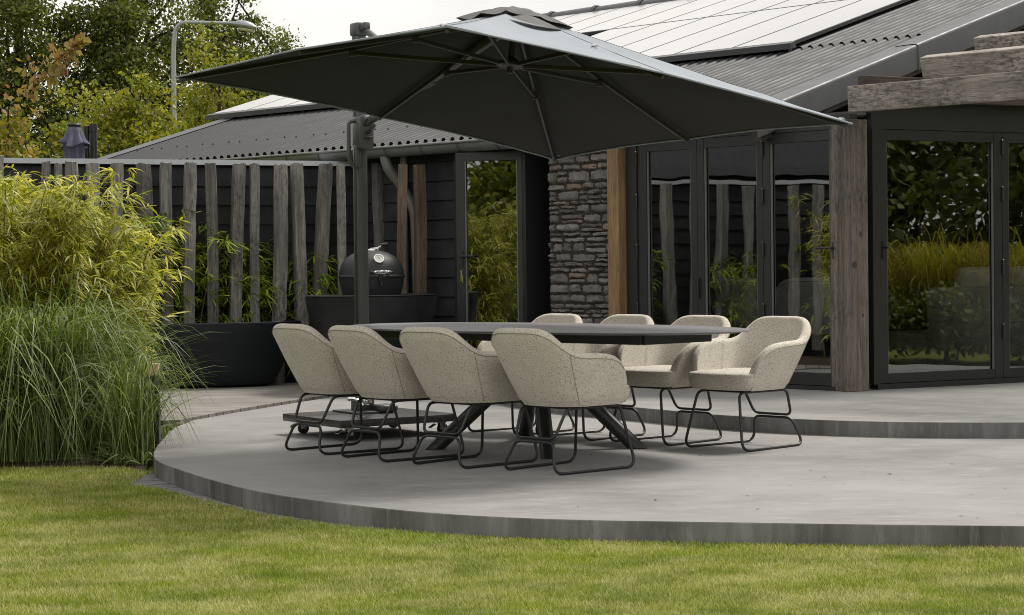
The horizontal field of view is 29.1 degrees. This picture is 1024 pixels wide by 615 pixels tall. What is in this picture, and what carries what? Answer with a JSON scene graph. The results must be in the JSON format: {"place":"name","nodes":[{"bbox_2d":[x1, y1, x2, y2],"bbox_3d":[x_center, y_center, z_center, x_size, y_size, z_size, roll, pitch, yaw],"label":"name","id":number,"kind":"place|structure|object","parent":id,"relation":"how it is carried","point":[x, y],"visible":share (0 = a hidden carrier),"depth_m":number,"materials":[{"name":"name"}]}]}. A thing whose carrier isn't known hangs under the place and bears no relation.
{"place":"outdoors","nodes":[
{"label":"outdoors","id":0,"kind":"place"},
{"bbox_2d":[0,450,153,471],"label":"soil bed","id":1,"kind":"object","parent":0,"point":[74,462],"visible":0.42,"depth_m":12.87,"materials":[{"name":"brown soil"}]},
{"bbox_2d":[0,164,143,332],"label":"bamboo clump","id":2,"kind":"object","parent":1,"relation":"on","point":[31,256],"visible":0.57,"depth_m":13.90,"materials":[{"name":"green plant"}]},
{"bbox_2d":[0,171,189,359],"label":"bamboo clump","id":3,"kind":"object","parent":1,"relation":"on","point":[149,239],"visible":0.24,"depth_m":14.56,"materials":[{"name":"green plant"}]},
{"bbox_2d":[27,232,180,402],"bbox_3d":[-3.054,0.161,14.812,1.284,1.665,1.397,-1,1,0],"label":"bamboo clump","id":4,"kind":"object","parent":1,"relation":"on","point":[121,266],"visible":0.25,"depth_m":14.51,"materials":[{"name":"green plant"}]},
{"bbox_2d":[60,446,152,464],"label":"weed","id":5,"kind":"object","parent":1,"relation":"on","point":[103,455],"visible":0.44,"depth_m":12.92,"materials":[{"name":"green plant"}]},
{"bbox_2d":[0,255,215,469],"bbox_3d":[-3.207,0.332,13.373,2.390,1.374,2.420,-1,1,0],"label":"reed grass","id":6,"kind":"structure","parent":1,"relation":"on","point":[16,452],"depth_m":13.02,"materials":[{"name":"green plant"}]},
{"bbox_2d":[88,438,161,452],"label":"weed","id":7,"kind":"object","parent":1,"relation":"on","point":[108,445],"visible":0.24,"depth_m":13.50,"materials":[{"name":"green plant"}]},
{"bbox_2d":[97,445,153,466],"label":"weed","id":8,"kind":"object","parent":1,"relation":"on","point":[130,460],"visible":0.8,"depth_m":12.70,"materials":[{"name":"green plant"}]},
{"bbox_2d":[41,329,223,468],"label":"reed grass","id":9,"kind":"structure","parent":1,"relation":"on","point":[134,420],"depth_m":12.77,"materials":[{"name":"green plant"}]},
{"bbox_2d":[59,296,233,450],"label":"reed grass","id":10,"kind":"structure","parent":1,"relation":"on","point":[134,359],"depth_m":13.79,"materials":[{"name":"green plant"}]},
{"bbox_2d":[147,363,160,453],"bbox_3d":[-2.408,0.698,13.268,0.074,0.644,0.074,-1,1,0],"label":"garden light","id":11,"kind":"object","parent":1,"relation":"on","point":[158,433],"visible":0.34,"depth_m":13.23,"materials":[{"name":"brown metal"}]},
{"bbox_2d":[148,430,168,441],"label":"weed","id":12,"kind":"object","parent":1,"relation":"on","point":[162,437],"visible":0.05,"depth_m":14.07,"materials":[{"name":"green plant"}]},
{"bbox_2d":[161,422,189,436],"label":"weed","id":13,"kind":"object","parent":1,"relation":"on","point":[163,426],"visible":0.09,"depth_m":14.76,"materials":[{"name":"green plant"}]},
{"bbox_2d":[0,0,635,155],"label":"sky","id":14,"kind":"structure","parent":0,"point":[321,22],"materials":[{"name":"white"}]},
{"bbox_2d":[1,460,1021,614],"bbox_3d":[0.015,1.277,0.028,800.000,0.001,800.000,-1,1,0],"label":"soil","id":15,"kind":"structure","parent":0,"point":[150,467],"depth_m":8.74,"materials":[{"name":"brown soil"}]},
{"bbox_2d":[0,31,91,157],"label":"autumn tree","id":16,"kind":"object","parent":15,"relation":"on","point":[7,126],"visible":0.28,"depth_m":26.88,"materials":[{"name":"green plant"}]},
{"bbox_2d":[0,0,99,157],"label":"broadleaf tree","id":17,"kind":"object","parent":15,"relation":"on","point":[16,16],"visible":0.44,"depth_m":44.87,"materials":[{"name":"green plant"}]},
{"bbox_2d":[0,102,113,157],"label":"broadleaf tree","id":18,"kind":"object","parent":15,"relation":"on","point":[25,125],"visible":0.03,"depth_m":41.23,"materials":[{"name":"green plant"}]},
{"bbox_2d":[18,78,114,157],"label":"shrub","id":19,"kind":"object","parent":15,"relation":"on","point":[56,135],"visible":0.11,"depth_m":30.84,"materials":[{"name":"green plant"}]},
{"bbox_2d":[58,123,90,158],"bbox_3d":[-5.080,-0.655,22.990,0.370,2.990,0.380,-1,1,0],"label":"chimney","id":20,"kind":"object","parent":15,"relation":"on","point":[74,142],"visible":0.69,"depth_m":22.88,"materials":[{"name":"grey metal"}]},
{"bbox_2d":[83,124,97,158],"bbox_3d":[-4.961,-0.665,23.290,0.172,2.995,0.105,-1,1,0],"label":"flue pipe","id":21,"kind":"object","parent":15,"relation":"on","point":[90,132],"visible":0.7,"depth_m":23.23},
{"bbox_2d":[44,0,207,153],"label":"broadleaf tree","id":22,"kind":"object","parent":15,"relation":"on","point":[111,53],"visible":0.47,"depth_m":45.95,"materials":[{"name":"green plant"}]},
{"bbox_2d":[64,68,187,157],"bbox_3d":[-6.233,-1.595,32.023,2.160,4.512,2.335,-1,1,0],"label":"shrub","id":23,"kind":"object","parent":15,"relation":"on","point":[126,120],"visible":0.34,"depth_m":31.67,"materials":[{"name":"green plant"}]},
{"bbox_2d":[108,185,191,360],"bbox_3d":[-2.850,0.017,15.148,0.779,1.933,0.585,-1,1,-19],"label":"bamboo clump","id":24,"kind":"object","parent":15,"relation":"on","point":[136,217],"visible":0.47,"depth_m":15.13,"materials":[{"name":"green plant"}]},
{"bbox_2d":[134,124,216,158],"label":"shrub","id":25,"kind":"object","parent":15,"relation":"on","point":[146,140],"depth_m":29.71,"materials":[{"name":"green plant"}]},
{"bbox_2d":[4,158,353,380],"bbox_3d":[-5.730,-0.208,16.924,2.598,2.358,10.701,0,2,38],"label":"fence","id":26,"kind":"object","parent":15,"relation":"on","point":[224,180],"visible":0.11,"depth_m":19.74,"materials":[{"name":"wood"}]},
{"bbox_2d":[156,21,266,134],"bbox_3d":[-5.022,-2.157,33.969,2.350,5.521,2.216,-1,1,0],"label":"shrub","id":27,"kind":"object","parent":15,"relation":"on","point":[199,112],"visible":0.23,"depth_m":33.64,"materials":[{"name":"green plant"}]},
{"bbox_2d":[171,20,256,125],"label":"street lamp","id":28,"kind":"object","parent":15,"relation":"on","point":[244,25],"visible":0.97,"depth_m":44.83,"materials":[{"name":"metal"}]},
{"bbox_2d":[154,0,287,128],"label":"broadleaf tree","id":29,"kind":"object","parent":15,"relation":"on","point":[209,8],"visible":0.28,"depth_m":48.51,"materials":[{"name":"green plant"}]},
{"bbox_2d":[145,381,338,434],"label":"deck","id":30,"kind":"structure","parent":15,"relation":"on","point":[234,399],"depth_m":17.44,"materials":[{"name":"grey concrete"}]},
{"bbox_2d":[0,155,3,224],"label":"timber post","id":31,"kind":"object","parent":30,"relation":"on","point":[1,162],"visible":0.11,"depth_m":18.57,"materials":[{"name":"grey wood"}]},
{"bbox_2d":[41,161,49,210],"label":"timber post","id":32,"kind":"object","parent":30,"relation":"on","point":[46,169],"visible":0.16,"depth_m":18.71,"materials":[{"name":"grey wood"}]},
{"bbox_2d":[54,163,61,215],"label":"timber post","id":33,"kind":"object","parent":30,"relation":"on","point":[57,168],"visible":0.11,"depth_m":18.76,"materials":[{"name":"grey wood"}]},
{"bbox_2d":[65,161,78,222],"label":"timber post","id":34,"kind":"object","parent":30,"relation":"on","point":[71,168],"visible":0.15,"depth_m":18.78,"materials":[{"name":"grey wood"}]},
{"bbox_2d":[85,163,99,252],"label":"timber post","id":35,"kind":"object","parent":30,"relation":"on","point":[92,168],"visible":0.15,"depth_m":18.87,"materials":[{"name":"grey wood"}]},
{"bbox_2d":[108,163,123,262],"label":"timber post","id":36,"kind":"object","parent":30,"relation":"on","point":[118,168],"visible":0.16,"depth_m":18.94,"materials":[{"name":"grey wood"}]},
{"bbox_2d":[79,199,176,316],"bbox_3d":[-3.947,-0.148,19.120,1.482,1.900,1.008,-1,1,0],"label":"bamboo plant","id":37,"kind":"object","parent":30,"relation":"on","point":[156,224],"visible":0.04,"depth_m":18.96,"materials":[{"name":"green plant"}]},
{"bbox_2d":[136,163,153,323],"bbox_3d":[-3.561,-0.302,19.127,0.136,2.199,0.138,-2,2,-36],"label":"timber post","id":38,"kind":"object","parent":30,"relation":"on","point":[144,179],"visible":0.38,"depth_m":19.07,"materials":[{"name":"grey wood"}]},
{"bbox_2d":[159,162,173,387],"bbox_3d":[-3.369,-0.311,19.210,0.128,2.208,0.136,-1,1,-18],"label":"timber post","id":39,"kind":"object","parent":30,"relation":"on","point":[165,189],"visible":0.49,"depth_m":19.15,"materials":[{"name":"grey wood"}]},
{"bbox_2d":[123,206,248,323],"bbox_3d":[-3.361,-0.101,19.330,1.426,1.783,1.063,-1,1,-27],"label":"bamboo plant","id":40,"kind":"object","parent":30,"relation":"on","point":[177,297],"visible":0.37,"depth_m":19.30,"materials":[{"name":"green plant"}]},
{"bbox_2d":[181,162,196,322],"bbox_3d":[-3.164,-0.315,19.296,0.165,2.208,0.126,-1,1,-21],"label":"timber post","id":41,"kind":"object","parent":30,"relation":"on","point":[189,194],"visible":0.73,"depth_m":19.24,"materials":[{"name":"grey wood"}]},
{"bbox_2d":[205,163,218,322],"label":"timber post","id":42,"kind":"object","parent":30,"relation":"on","point":[211,220],"visible":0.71,"depth_m":19.32,"materials":[{"name":"grey wood"}]},
{"bbox_2d":[133,320,300,386],"bbox_3d":[-2.925,0.449,19.253,1.740,0.616,0.740,-1,1,-14],"label":"planter","id":43,"kind":"object","parent":30,"relation":"on","point":[246,353],"visible":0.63,"depth_m":18.97,"materials":[{"name":"black"}]},
{"bbox_2d":[173,237,282,322],"bbox_3d":[-2.880,-0.011,19.672,1.327,1.576,1.001,-1,1,0],"label":"bamboo plant","id":44,"kind":"object","parent":30,"relation":"on","point":[246,311],"visible":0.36,"depth_m":19.56,"materials":[{"name":"green plant"}]},
{"bbox_2d":[228,163,245,322],"bbox_3d":[-2.733,-0.324,19.475,0.226,2.208,0.134,-1,1,-23],"label":"timber post","id":45,"kind":"object","parent":30,"relation":"on","point":[237,211],"visible":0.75,"depth_m":19.42,"materials":[{"name":"grey wood"}]},
{"bbox_2d":[249,163,261,384],"bbox_3d":[-2.550,-0.329,19.554,0.116,2.209,0.110,-1,1,-15],"label":"timber post","id":46,"kind":"object","parent":30,"relation":"on","point":[254,198],"visible":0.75,"depth_m":19.50,"materials":[{"name":"grey wood"}]},
{"bbox_2d":[270,164,287,383],"bbox_3d":[-2.324,-0.330,19.647,0.169,2.202,0.142,-2,2,-37],"label":"timber post","id":47,"kind":"object","parent":30,"relation":"on","point":[280,222],"visible":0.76,"depth_m":19.60,"materials":[{"name":"grey wood"}]},
{"bbox_2d":[243,252,337,381],"bbox_3d":[-2.210,0.081,19.869,1.224,1.369,0.841,-1,1,0],"label":"bamboo plant","id":48,"kind":"object","parent":30,"relation":"on","point":[289,314],"visible":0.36,"depth_m":19.79,"materials":[{"name":"green plant"}]},
{"bbox_2d":[290,163,308,382],"bbox_3d":[-2.127,-0.339,19.729,0.138,2.213,0.129,-1,1,-27],"label":"timber post","id":49,"kind":"object","parent":30,"relation":"on","point":[299,258],"visible":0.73,"depth_m":19.68,"materials":[{"name":"grey wood"}]},
{"bbox_2d":[312,163,332,294],"bbox_3d":[-1.917,-0.343,19.818,0.223,2.212,0.139,-1,1,-33],"label":"timber post","id":50,"kind":"object","parent":30,"relation":"on","point":[323,207],"visible":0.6,"depth_m":19.77,"materials":[{"name":"grey wood"}]},
{"bbox_2d":[308,268,336,290],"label":"bamboo plant","id":51,"kind":"object","parent":30,"relation":"on","point":[332,286],"visible":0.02,"depth_m":19.99,"materials":[{"name":"green plant"}]},
{"bbox_2d":[336,164,346,293],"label":"timber post","id":52,"kind":"object","parent":30,"relation":"on","point":[341,209],"visible":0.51,"depth_m":19.84,"materials":[{"name":"grey wood"}]},
{"bbox_2d":[371,163,385,250],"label":"timber post","id":53,"kind":"object","parent":30,"relation":"on","point":[377,197],"visible":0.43,"depth_m":20.00,"materials":[{"name":"grey wood"}]},
{"bbox_2d":[246,24,305,153],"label":"broadleaf tree","id":54,"kind":"object","parent":15,"relation":"on","point":[286,48],"visible":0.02,"depth_m":51.82,"materials":[{"name":"green plant"}]},
{"bbox_2d":[122,471,436,539],"bbox_3d":[-1.506,1.085,10.702,0.532,0.057,3.848,-1,1,-32],"label":"paver edging","id":55,"kind":"object","parent":15,"relation":"on","point":[151,479],"visible":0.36,"depth_m":11.32,"materials":[{"name":"grey concrete"}]},
{"bbox_2d":[0,464,1023,614],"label":"grass","id":56,"kind":"structure","parent":15,"relation":"on","point":[932,580],"depth_m":8.16,"materials":[{"name":"green plant"}]},
{"bbox_2d":[98,0,1023,390],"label":"house","id":57,"kind":"structure","parent":15,"relation":"on","point":[664,234],"depth_m":19.87,"materials":[{"name":"wood"}]},
{"bbox_2d":[455,151,522,342],"bbox_3d":[-0.214,-0.412,18.704,0.655,2.127,0.135,0,1,17],"label":"garden door","id":58,"kind":"structure","parent":57,"relation":"in","point":[460,158],"depth_m":18.77,"materials":[{"name":"paint"}]},
{"bbox_2d":[634,139,697,317],"bbox_3d":[1.386,-0.418,17.398,0.708,2.097,0.091,0,2,43],"label":"folding door","id":59,"kind":"structure","parent":57,"relation":"in","point":[643,199],"depth_m":17.54,"materials":[{"name":"paint"}]},
{"bbox_2d":[697,135,763,317],"bbox_3d":[1.891,-0.413,16.895,0.711,2.097,0.065,1,2,45],"label":"folding door","id":60,"kind":"structure","parent":57,"relation":"in","point":[703,145],"depth_m":17.06,"materials":[{"name":"paint"}]},
{"bbox_2d":[709,278,799,371],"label":"lounge chair","id":61,"kind":"object","parent":57,"relation":"on","point":[733,301],"visible":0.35,"depth_m":17.24,"materials":[{"name":"fabric"}]},
{"bbox_2d":[760,130,833,385],"bbox_3d":[2.389,-0.407,16.347,0.790,2.097,0.135,1,2,45],"label":"folding door","id":62,"kind":"structure","parent":57,"relation":"in","point":[766,146],"depth_m":16.57,"materials":[{"name":"paint"}]},
{"bbox_2d":[775,277,830,363],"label":"lounge chair","id":63,"kind":"object","parent":57,"relation":"on","point":[808,299],"visible":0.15,"depth_m":17.11,"materials":[{"name":"fabric"}]},
{"bbox_2d":[879,129,1004,382],"bbox_3d":[3.614,-0.433,16.521,1.343,2.092,0.135,-1,1,-28],"label":"folding door","id":64,"kind":"structure","parent":57,"relation":"in","point":[996,143],"depth_m":16.67,"materials":[{"name":"paint"}]},
{"bbox_2d":[888,266,1023,371],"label":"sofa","id":65,"kind":"object","parent":57,"relation":"on","point":[955,335],"visible":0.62,"depth_m":17.59,"materials":[{"name":"grey fabric"}]},
{"bbox_2d":[1001,133,1023,376],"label":"folding door","id":66,"kind":"structure","parent":57,"relation":"in","point":[1018,138],"depth_m":16.86,"materials":[{"name":"paint"}]},
{"bbox_2d":[154,397,1023,549],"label":"terrace","id":67,"kind":"structure","parent":0,"point":[942,492],"depth_m":10.55,"materials":[{"name":"concrete"}]},
{"bbox_2d":[272,323,403,454],"bbox_3d":[-1.125,0.502,12.526,0.729,0.818,0.631,-2,2,-39],"label":"dining chair","id":68,"kind":"object","parent":67,"relation":"on","point":[314,363],"visible":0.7,"depth_m":12.30,"materials":[{"name":"fabric"}]},
{"bbox_2d":[305,293,437,348],"bbox_3d":[-1.306,0.318,18.431,1.248,0.876,1.248,-1,1,0],"label":"planter","id":69,"kind":"object","parent":67,"relation":"on","point":[326,313],"visible":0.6,"depth_m":17.94,"materials":[{"name":"metal"}]},
{"bbox_2d":[338,242,404,294],"bbox_3d":[-1.301,-0.255,18.384,0.630,0.703,0.703,-1,1,-20],"label":"barbecue egg","id":70,"kind":"object","parent":69,"relation":"on","point":[386,275],"visible":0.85,"depth_m":18.20,"materials":[{"name":"ceramic"}]},
{"bbox_2d":[328,325,464,461],"bbox_3d":[-0.726,0.508,12.027,0.729,0.818,0.631,-2,2,-39],"label":"dining chair","id":71,"kind":"object","parent":67,"relation":"on","point":[376,366],"visible":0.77,"depth_m":11.80,"materials":[{"name":"fabric"}]},
{"bbox_2d":[397,164,407,292],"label":"timber post","id":72,"kind":"object","parent":67,"relation":"on","point":[402,210],"visible":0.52,"depth_m":19.29,"materials":[{"name":"brown wood"}]},
{"bbox_2d":[413,164,426,292],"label":"timber post","id":73,"kind":"object","parent":67,"relation":"on","point":[420,230],"visible":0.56,"depth_m":19.30,"materials":[{"name":"brown wood"}]},
{"bbox_2d":[399,327,538,468],"bbox_3d":[-0.269,0.512,11.592,0.631,0.818,0.729,1,2,44],"label":"dining chair","id":74,"kind":"object","parent":67,"relation":"on","point":[449,366],"visible":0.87,"depth_m":11.37,"materials":[{"name":"fabric"}]},
{"bbox_2d":[175,6,852,439],"bbox_3d":[-0.235,-0.537,12.488,2.953,2.874,3.799,-2,2,-36],"label":"cantilever parasol","id":75,"kind":"object","parent":67,"relation":"on","point":[531,82],"visible":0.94,"depth_m":12.79,"materials":[{"name":"fabric"}]},
{"bbox_2d":[468,313,582,434],"bbox_3d":[0.113,0.460,13.813,0.729,0.818,0.631,-2,2,-42],"label":"dining chair","id":76,"kind":"object","parent":67,"relation":"on","point":[544,318],"visible":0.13,"depth_m":13.90,"materials":[{"name":"fabric"}]},
{"bbox_2d":[353,322,750,458],"bbox_3d":[0.161,0.507,12.554,1.400,0.768,3.230,-2,2,-44],"label":"dining table","id":77,"kind":"object","parent":67,"relation":"on","point":[618,334],"visible":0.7,"depth_m":12.26,"materials":[{"name":"ceramic"}]},
{"bbox_2d":[491,328,634,474],"bbox_3d":[0.274,0.514,11.189,0.729,0.818,0.631,-2,2,-44],"label":"dining chair","id":78,"kind":"object","parent":67,"relation":"on","point":[543,369],"visible":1,"depth_m":10.98,"materials":[{"name":"fabric"}]},
{"bbox_2d":[535,314,653,440],"bbox_3d":[0.582,0.463,13.374,0.729,0.818,0.631,-2,2,-42],"label":"dining chair","id":79,"kind":"object","parent":67,"relation":"on","point":[612,349],"visible":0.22,"depth_m":13.51,"materials":[{"name":"fabric"}]},
{"bbox_2d":[609,315,730,445],"bbox_3d":[1.056,0.467,12.940,0.729,0.818,0.631,-2,2,-44],"label":"dining chair","id":80,"kind":"object","parent":67,"relation":"on","point":[662,367],"visible":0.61,"depth_m":12.94,"materials":[{"name":"fabric"}]},
{"bbox_2d":[685,316,810,451],"bbox_3d":[1.514,0.471,12.483,0.729,0.818,0.631,-2,2,-42],"label":"dining chair","id":81,"kind":"object","parent":67,"relation":"on","point":[764,354],"visible":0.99,"depth_m":12.45,"materials":[{"name":"fabric"}]},
{"bbox_2d":[500,382,1023,437],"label":"terrace","id":82,"kind":"structure","parent":0,"point":[983,411],"depth_m":14.13,"materials":[{"name":"concrete"}]},
{"bbox_2d":[829,31,1023,391],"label":"pergola","id":83,"kind":"object","parent":82,"relation":"on","point":[989,70],"visible":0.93,"depth_m":16.00,"materials":[{"name":"brown wood"}]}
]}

